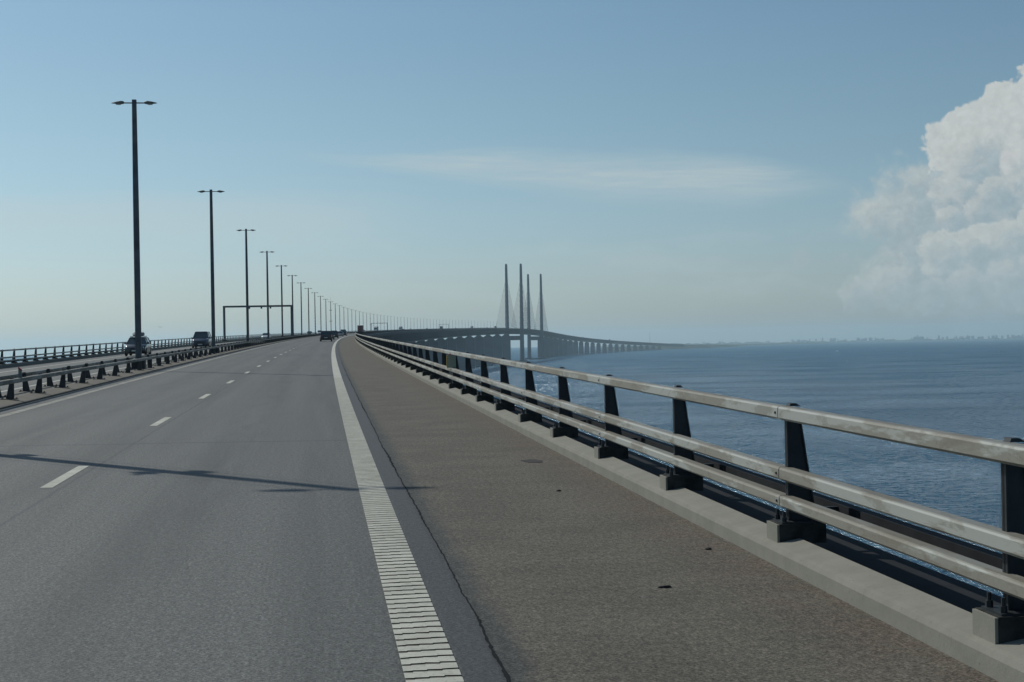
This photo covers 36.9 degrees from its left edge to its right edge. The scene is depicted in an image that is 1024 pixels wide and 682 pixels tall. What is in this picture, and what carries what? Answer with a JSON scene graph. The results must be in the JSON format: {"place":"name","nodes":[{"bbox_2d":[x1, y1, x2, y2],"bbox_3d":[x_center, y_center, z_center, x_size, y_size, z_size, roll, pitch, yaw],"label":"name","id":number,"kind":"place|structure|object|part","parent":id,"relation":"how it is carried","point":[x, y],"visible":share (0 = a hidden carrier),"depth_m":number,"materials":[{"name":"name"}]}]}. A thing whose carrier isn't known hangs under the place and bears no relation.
{"place":"outdoors","nodes":[
{"label":"outdoors","id":0,"kind":"place"},
{"bbox_2d":[0,339,264,393],"bbox_3d":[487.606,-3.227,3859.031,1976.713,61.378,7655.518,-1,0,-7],"label":"opposite road","id":1,"kind":"structure","parent":0,"point":[40,367],"depth_m":99.95,"materials":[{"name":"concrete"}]},
{"bbox_2d":[0,343,227,391],"bbox_3d":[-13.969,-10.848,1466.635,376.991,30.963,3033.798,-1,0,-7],"label":"opposite edge line","id":2,"kind":"object","parent":1,"relation":"on","point":[77,376],"visible":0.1,"depth_m":92.09,"materials":[{"name":"paint"}]},
{"bbox_2d":[0,337,273,368],"bbox_3d":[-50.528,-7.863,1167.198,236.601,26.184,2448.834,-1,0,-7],"label":"opposite kerb","id":3,"kind":"structure","parent":1,"relation":"on","point":[8,365],"depth_m":133.62,"materials":[{"name":"concrete"}]},
{"bbox_2d":[124,332,151,355],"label":"family car","id":4,"kind":"object","parent":1,"relation":"on","point":[130,347],"visible":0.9,"depth_m":134.98,"materials":[{"name":"black paint"}]},
{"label":"windows","id":5,"kind":"part","parent":4,"relation":"part of","materials":[{"name":"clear glass"}]},
{"bbox_2d":[191,331,211,347],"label":"van","id":6,"kind":"object","parent":1,"relation":"on","point":[202,339],"visible":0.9,"depth_m":180.23,"materials":[{"name":"blue paint"}]},
{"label":"windows","id":7,"kind":"part","parent":6,"relation":"part of","materials":[{"name":"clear glass"}]},
{"bbox_2d":[261,333,270,338],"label":"car","id":8,"kind":"object","parent":1,"relation":"on","point":[264,335],"visible":0.66,"depth_m":329.84,"materials":[{"name":"grey paint"}]},
{"bbox_2d":[0,329,426,409],"bbox_3d":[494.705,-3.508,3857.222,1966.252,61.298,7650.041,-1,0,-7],"label":"median strip","id":9,"kind":"object","parent":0,"point":[24,397],"visible":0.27,"depth_m":53.45,"materials":[{"name":"concrete"}]},
{"bbox_2d":[112,99,155,368],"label":"lamp post","id":10,"kind":"object","parent":9,"relation":"on","point":[137,300],"visible":0.94,"depth_m":71.69,"materials":[{"name":"metal"}]},
{"bbox_2d":[197,189,224,352],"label":"lamp post","id":11,"kind":"object","parent":9,"relation":"on","point":[212,274],"visible":0.94,"depth_m":118.08,"materials":[{"name":"metal"}]},
{"bbox_2d":[0,328,448,396],"bbox_3d":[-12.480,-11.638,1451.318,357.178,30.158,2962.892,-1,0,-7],"label":"median rail","id":12,"kind":"object","parent":9,"relation":"on","point":[49,380],"visible":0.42,"depth_m":58.71,"materials":[{"name":"metal"}]},
{"bbox_2d":[0,328,451,399],"bbox_3d":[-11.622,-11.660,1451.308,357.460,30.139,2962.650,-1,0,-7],"label":"median rail","id":13,"kind":"object","parent":9,"relation":"on","point":[39,377],"visible":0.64,"depth_m":61.02,"materials":[{"name":"metal"}]},
{"bbox_2d":[18,367,21,377],"bbox_3d":[-13.223,0.841,41.294,0.094,0.302,0.044,-1,0,-7],"label":"marker post","id":14,"kind":"object","parent":13,"relation":"on","point":[19,372],"visible":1,"depth_m":41.27,"materials":[{"name":"grey plastic"}]},
{"bbox_2d":[236,229,254,344],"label":"lamp post","id":15,"kind":"object","parent":9,"relation":"on","point":[247,298],"visible":0.94,"depth_m":164.49,"materials":[{"name":"metal"}]},
{"bbox_2d":[261,251,272,340],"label":"lamp post","id":16,"kind":"object","parent":9,"relation":"on","point":[267,293],"visible":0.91,"depth_m":210.91,"materials":[{"name":"metal"}]},
{"bbox_2d":[276,265,285,336],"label":"lamp post","id":17,"kind":"object","parent":9,"relation":"on","point":[281,301],"visible":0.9,"depth_m":257.35,"materials":[{"name":"metal"}]},
{"bbox_2d":[288,275,296,335],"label":"lamp post","id":18,"kind":"object","parent":9,"relation":"on","point":[292,308],"visible":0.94,"depth_m":303.81,"materials":[{"name":"metal"}]},
{"bbox_2d":[300,282,303,334],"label":"lamp post","id":19,"kind":"object","parent":9,"relation":"on","point":[301,308],"visible":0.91,"depth_m":350.29,"materials":[{"name":"metal"}]},
{"bbox_2d":[304,288,311,333],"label":"lamp post","id":20,"kind":"object","parent":9,"relation":"on","point":[308,309],"visible":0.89,"depth_m":396.79,"materials":[{"name":"metal"}]},
{"bbox_2d":[312,292,316,333],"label":"lamp post","id":21,"kind":"object","parent":9,"relation":"on","point":[315,313],"visible":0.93,"depth_m":443.32,"materials":[{"name":"metal"}]},
{"bbox_2d":[317,296,322,323],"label":"lamp post","id":22,"kind":"object","parent":9,"relation":"on","point":[320,308],"visible":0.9,"depth_m":489.84,"materials":[{"name":"metal"}]},
{"bbox_2d":[0,328,506,681],"bbox_3d":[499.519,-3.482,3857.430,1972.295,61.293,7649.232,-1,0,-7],"label":"road","id":23,"kind":"structure","parent":0,"point":[220,533],"depth_m":14.07,"materials":[{"name":"grey asphalt"}]},
{"bbox_2d":[40,348,293,487],"bbox_3d":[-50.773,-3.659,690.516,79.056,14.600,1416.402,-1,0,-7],"label":"lane line","id":24,"kind":"object","parent":23,"relation":"on","point":[62,478],"visible":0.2,"depth_m":20.64,"materials":[{"name":"paint"}]},
{"bbox_2d":[0,333,350,417],"bbox_3d":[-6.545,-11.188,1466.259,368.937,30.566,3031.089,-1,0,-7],"label":"edge line","id":25,"kind":"object","parent":23,"relation":"on","point":[29,408],"visible":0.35,"depth_m":48.35,"materials":[{"name":"paint"}]},
{"bbox_2d":[319,331,332,341],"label":"car","id":26,"kind":"object","parent":23,"relation":"on","point":[325,335],"visible":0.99,"depth_m":238.09,"materials":[{"name":"black paint"}]},
{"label":"windows","id":27,"kind":"part","parent":26,"relation":"part of","materials":[{"name":"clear glass"}]},
{"bbox_2d":[332,330,338,337],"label":"car","id":28,"kind":"object","parent":23,"relation":"on","point":[336,334],"visible":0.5,"depth_m":326.78,"materials":[{"name":"blue paint"}]},
{"bbox_2d":[357,325,363,331],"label":"truck","id":29,"kind":"object","parent":23,"relation":"on","point":[360,328],"visible":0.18,"depth_m":730.37,"materials":[{"name":"black metal"}]},
{"bbox_2d":[331,336,463,681],"bbox_3d":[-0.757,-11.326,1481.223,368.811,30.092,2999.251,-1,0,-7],"label":"edge line","id":30,"kind":"object","parent":23,"relation":"on","point":[370,511],"visible":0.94,"depth_m":11.62,"materials":[{"name":"paint"}]},
{"bbox_2d":[335,378,460,679],"bbox_3d":[-1.216,1.780,14.959,0.383,0.992,89.997,-1,0,-7],"label":"edge line film","id":31,"kind":"object","parent":23,"relation":"on","point":[361,458],"visible":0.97,"depth_m":11.66,"materials":[{"name":"paint"}]},
{"bbox_2d":[343,366,510,681],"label":"crack","id":32,"kind":"object","parent":23,"relation":"on","point":[504,671],"visible":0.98,"depth_m":11.26,"materials":[{"name":"black asphalt"}]},
{"bbox_2d":[0,0,1023,356],"label":"sky","id":33,"kind":"structure","parent":0,"point":[669,171],"materials":[{"name":"blue"}]},
{"bbox_2d":[3,339,1023,596],"bbox_3d":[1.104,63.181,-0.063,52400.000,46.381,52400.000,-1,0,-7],"label":"sea","id":34,"kind":"structure","parent":0,"point":[969,387],"depth_m":1004.84,"materials":[{"name":"liquid"}]},
{"bbox_2d":[365,264,1000,612],"bbox_3d":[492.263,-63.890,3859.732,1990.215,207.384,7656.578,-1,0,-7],"label":"cable stayed bridge","id":35,"kind":"structure","parent":34,"relation":"in","point":[956,592],"depth_m":32.94,"materials":[{"name":"concrete"}]},
{"bbox_2d":[0,328,461,364],"bbox_3d":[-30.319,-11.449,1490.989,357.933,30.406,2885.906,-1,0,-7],"label":"parapet rail","id":36,"kind":"object","parent":35,"relation":"on","point":[36,358],"visible":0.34,"depth_m":143.73,"materials":[{"name":"metal"}]},
{"bbox_2d":[223,305,292,340],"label":"gantry","id":37,"kind":"object","parent":35,"relation":"on","point":[224,323],"visible":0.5,"depth_m":308.07,"materials":[{"name":"grey metal"}]},
{"bbox_2d":[595,344,738,350],"bbox_3d":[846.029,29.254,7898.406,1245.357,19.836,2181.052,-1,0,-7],"label":"causeway","id":38,"kind":"structure","parent":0,"point":[692,346],"depth_m":7574.60,"materials":[{"name":"grey concrete"}]},
{"bbox_2d":[338,335,998,681],"bbox_3d":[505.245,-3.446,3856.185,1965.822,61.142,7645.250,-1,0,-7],"label":"hard shoulder","id":39,"kind":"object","parent":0,"point":[573,574],"visible":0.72,"depth_m":11.58},
{"bbox_2d":[521,459,542,462],"bbox_3d":[0.290,1.702,21.807,0.312,0.007,0.602,-1,0,-7],"label":"oil stain","id":40,"kind":"object","parent":39,"relation":"on","point":[534,460],"visible":1,"depth_m":21.86,"materials":[{"name":"black liquid"}]},
{"bbox_2d":[355,329,1023,681],"bbox_3d":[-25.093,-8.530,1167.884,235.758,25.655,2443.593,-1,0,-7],"label":"kerb","id":41,"kind":"structure","parent":39,"relation":"on","point":[938,624],"depth_m":11.32,"materials":[{"name":"concrete"}]},
{"bbox_2d":[355,328,1023,643],"bbox_3d":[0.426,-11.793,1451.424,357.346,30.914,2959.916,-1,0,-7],"label":"parapet rail","id":42,"kind":"object","parent":41,"relation":"on","point":[810,514],"visible":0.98,"depth_m":12.35,"materials":[{"name":"metal"}]},
{"bbox_2d":[446,353,455,367],"bbox_3d":[-1.746,0.558,44.109,0.265,0.420,0.090,-1,0,-7],"label":"marker box","id":43,"kind":"object","parent":42,"relation":"attached to","point":[451,360],"visible":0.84,"depth_m":44.07,"materials":[{"name":"grey"}]},
{"bbox_2d":[662,343,816,349],"bbox_3d":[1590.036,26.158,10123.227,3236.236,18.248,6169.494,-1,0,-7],"label":"island","id":44,"kind":"structure","parent":0,"point":[766,344],"depth_m":11256.02,"materials":[{"name":"grey"}]},
{"bbox_2d":[607,337,1010,345],"bbox_3d":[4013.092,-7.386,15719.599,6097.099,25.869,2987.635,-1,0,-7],"label":"coast","id":45,"kind":"structure","parent":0,"point":[891,340],"depth_m":15799.16}
]}

